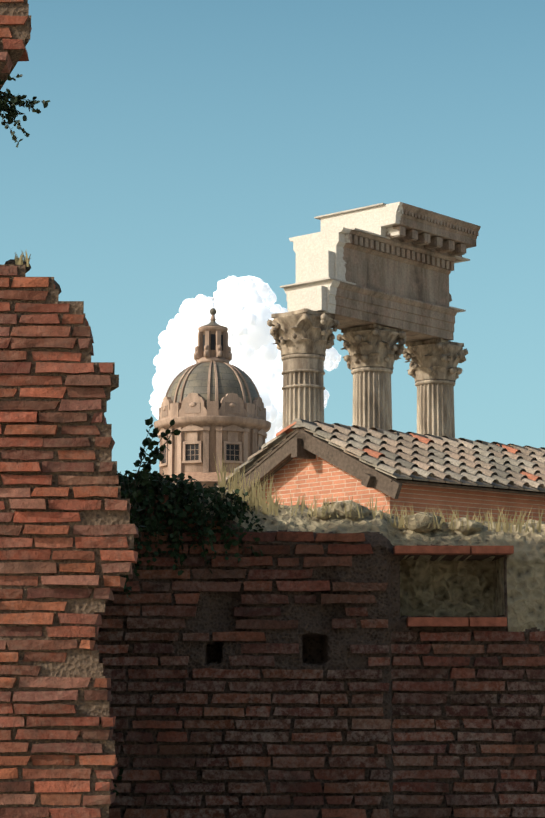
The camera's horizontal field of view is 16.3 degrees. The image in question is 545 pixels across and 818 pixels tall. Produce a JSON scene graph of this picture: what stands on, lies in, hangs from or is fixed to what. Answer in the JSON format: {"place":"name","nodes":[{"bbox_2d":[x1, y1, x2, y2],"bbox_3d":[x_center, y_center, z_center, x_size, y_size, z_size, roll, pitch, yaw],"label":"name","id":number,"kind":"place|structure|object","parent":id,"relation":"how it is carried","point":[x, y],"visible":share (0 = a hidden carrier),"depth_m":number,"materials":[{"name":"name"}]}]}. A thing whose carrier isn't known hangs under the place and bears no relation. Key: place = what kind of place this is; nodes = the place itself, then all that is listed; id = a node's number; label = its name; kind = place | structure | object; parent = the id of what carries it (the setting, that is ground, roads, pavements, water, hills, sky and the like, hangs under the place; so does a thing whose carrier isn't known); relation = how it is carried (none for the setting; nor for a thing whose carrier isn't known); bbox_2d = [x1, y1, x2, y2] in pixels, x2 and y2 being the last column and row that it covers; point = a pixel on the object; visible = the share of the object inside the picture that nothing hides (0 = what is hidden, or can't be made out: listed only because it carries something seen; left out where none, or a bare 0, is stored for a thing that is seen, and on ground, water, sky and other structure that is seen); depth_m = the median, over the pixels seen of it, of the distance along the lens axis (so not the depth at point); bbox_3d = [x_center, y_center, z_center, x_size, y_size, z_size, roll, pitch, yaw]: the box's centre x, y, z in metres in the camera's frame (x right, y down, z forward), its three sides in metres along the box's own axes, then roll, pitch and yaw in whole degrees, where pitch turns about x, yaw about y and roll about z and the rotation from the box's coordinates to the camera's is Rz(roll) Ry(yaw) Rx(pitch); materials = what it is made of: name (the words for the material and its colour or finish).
{"place":"outdoors","nodes":[
{"label":"outdoors","id":0,"kind":"place"},
{"bbox_2d":[0,0,133,817],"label":"mortar","id":1,"kind":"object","parent":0,"point":[80,662],"depth_m":6.92,"materials":[{"name":"concrete"}]},
{"bbox_2d":[0,74,49,147],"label":"leafy branch","id":2,"kind":"object","parent":1,"relation":"attached to","point":[11,110],"visible":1,"depth_m":6.73,"materials":[{"name":"green plant"}]},
{"bbox_2d":[4,259,61,293],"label":"moss clumps","id":3,"kind":"object","parent":1,"relation":"on","point":[12,262],"visible":0.15,"depth_m":7.33,"materials":[{"name":"green plant"}]},
{"bbox_2d":[0,0,138,817],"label":"bricks","id":4,"kind":"object","parent":1,"relation":"attached to","point":[130,556],"visible":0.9,"depth_m":6.91,"materials":[{"name":"red brick"}]},
{"bbox_2d":[109,768,123,808],"bbox_3d":[-0.903,1.978,9.700,0.276,0.276,0.101,1,-8,-9],"label":"ivy","id":5,"kind":"object","parent":1,"relation":"attached to","point":[119,777],"visible":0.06,"depth_m":9.72,"materials":[{"name":"green plant"}]},
{"bbox_2d":[121,416,180,599],"bbox_3d":[-0.526,0.396,8.045,0.242,0.868,1.138,0,-8,-1],"label":"ivy sprig","id":6,"kind":"object","parent":1,"relation":"attached to","point":[155,454],"visible":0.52,"depth_m":8.56,"materials":[{"name":"green plant"}]},
{"bbox_2d":[14,250,543,532],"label":"dry grass","id":7,"kind":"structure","parent":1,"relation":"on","point":[259,500],"depth_m":10.15,"materials":[{"name":"beige plant"}]},
{"bbox_2d":[154,308,270,488],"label":"church dome","id":8,"kind":"structure","parent":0,"point":[211,403],"depth_m":276.18,"materials":[{"name":"stone"}]},
{"bbox_2d":[149,275,341,442],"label":"cloud","id":9,"kind":"structure","parent":0,"point":[245,307],"depth_m":1200.17,"materials":[{"name":"white"}]},
{"bbox_2d":[0,0,544,478],"label":"sky","id":10,"kind":"structure","parent":0,"point":[178,148],"materials":[{"name":"blue"}]},
{"bbox_2d":[90,480,544,817],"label":"mortar","id":11,"kind":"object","parent":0,"point":[511,587],"depth_m":9.93,"materials":[{"name":"grey concrete"}]},
{"bbox_2d":[115,470,265,575],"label":"ivy wall","id":12,"kind":"structure","parent":11,"relation":"on","point":[157,486],"depth_m":9.91,"materials":[{"name":"green plant"}]},
{"bbox_2d":[92,495,544,817],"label":"bricks","id":13,"kind":"object","parent":11,"relation":"attached to","point":[338,761],"visible":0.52,"depth_m":9.84,"materials":[{"name":"red brick"}]},
{"bbox_2d":[149,479,544,534],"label":"rocks","id":14,"kind":"object","parent":11,"relation":"on","point":[419,522],"visible":0.33,"depth_m":10.13,"materials":[{"name":"beige stone"}]},
{"bbox_2d":[393,546,513,626],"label":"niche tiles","id":15,"kind":"object","parent":11,"relation":"on","point":[455,621],"visible":0.73,"depth_m":9.90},
{"bbox_2d":[280,203,469,312],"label":"molding","id":16,"kind":"object","parent":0,"point":[463,259],"visible":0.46,"depth_m":63.67,"materials":[{"name":"beige stone"}]},
{"bbox_2d":[256,455,544,523],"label":"oratory walls","id":17,"kind":"structure","parent":0,"point":[317,477],"depth_m":30.11,"materials":[{"name":"orange brick"}]},
{"bbox_2d":[226,427,544,498],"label":"roof timber","id":18,"kind":"object","parent":17,"relation":"on","point":[301,443],"visible":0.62,"depth_m":29.82,"materials":[{"name":"brown wood"}]},
{"bbox_2d":[217,418,544,491],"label":"roof tiles","id":19,"kind":"object","parent":18,"relation":"on","point":[416,456],"visible":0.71,"depth_m":30.50,"materials":[{"name":"tile"}]},
{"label":"temple podium","id":20,"kind":"object","parent":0,"visible":0},
{"bbox_2d":[267,308,339,428],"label":"temple column","id":21,"kind":"structure","parent":20,"relation":"on","point":[304,338],"depth_m":61.17,"materials":[{"name":"stone"}]},
{"bbox_2d":[284,202,480,342],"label":"entablature","id":22,"kind":"structure","parent":21,"relation":"on","point":[400,278],"depth_m":64.00,"materials":[{"name":"beige stone"}]},
{"bbox_2d":[337,324,406,430],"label":"temple column","id":23,"kind":"structure","parent":20,"relation":"on","point":[375,351],"depth_m":63.86,"materials":[{"name":"stone"}]},
{"bbox_2d":[403,338,467,437],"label":"temple column","id":24,"kind":"structure","parent":20,"relation":"on","point":[434,371],"depth_m":66.54,"materials":[{"name":"stone"}]}
]}

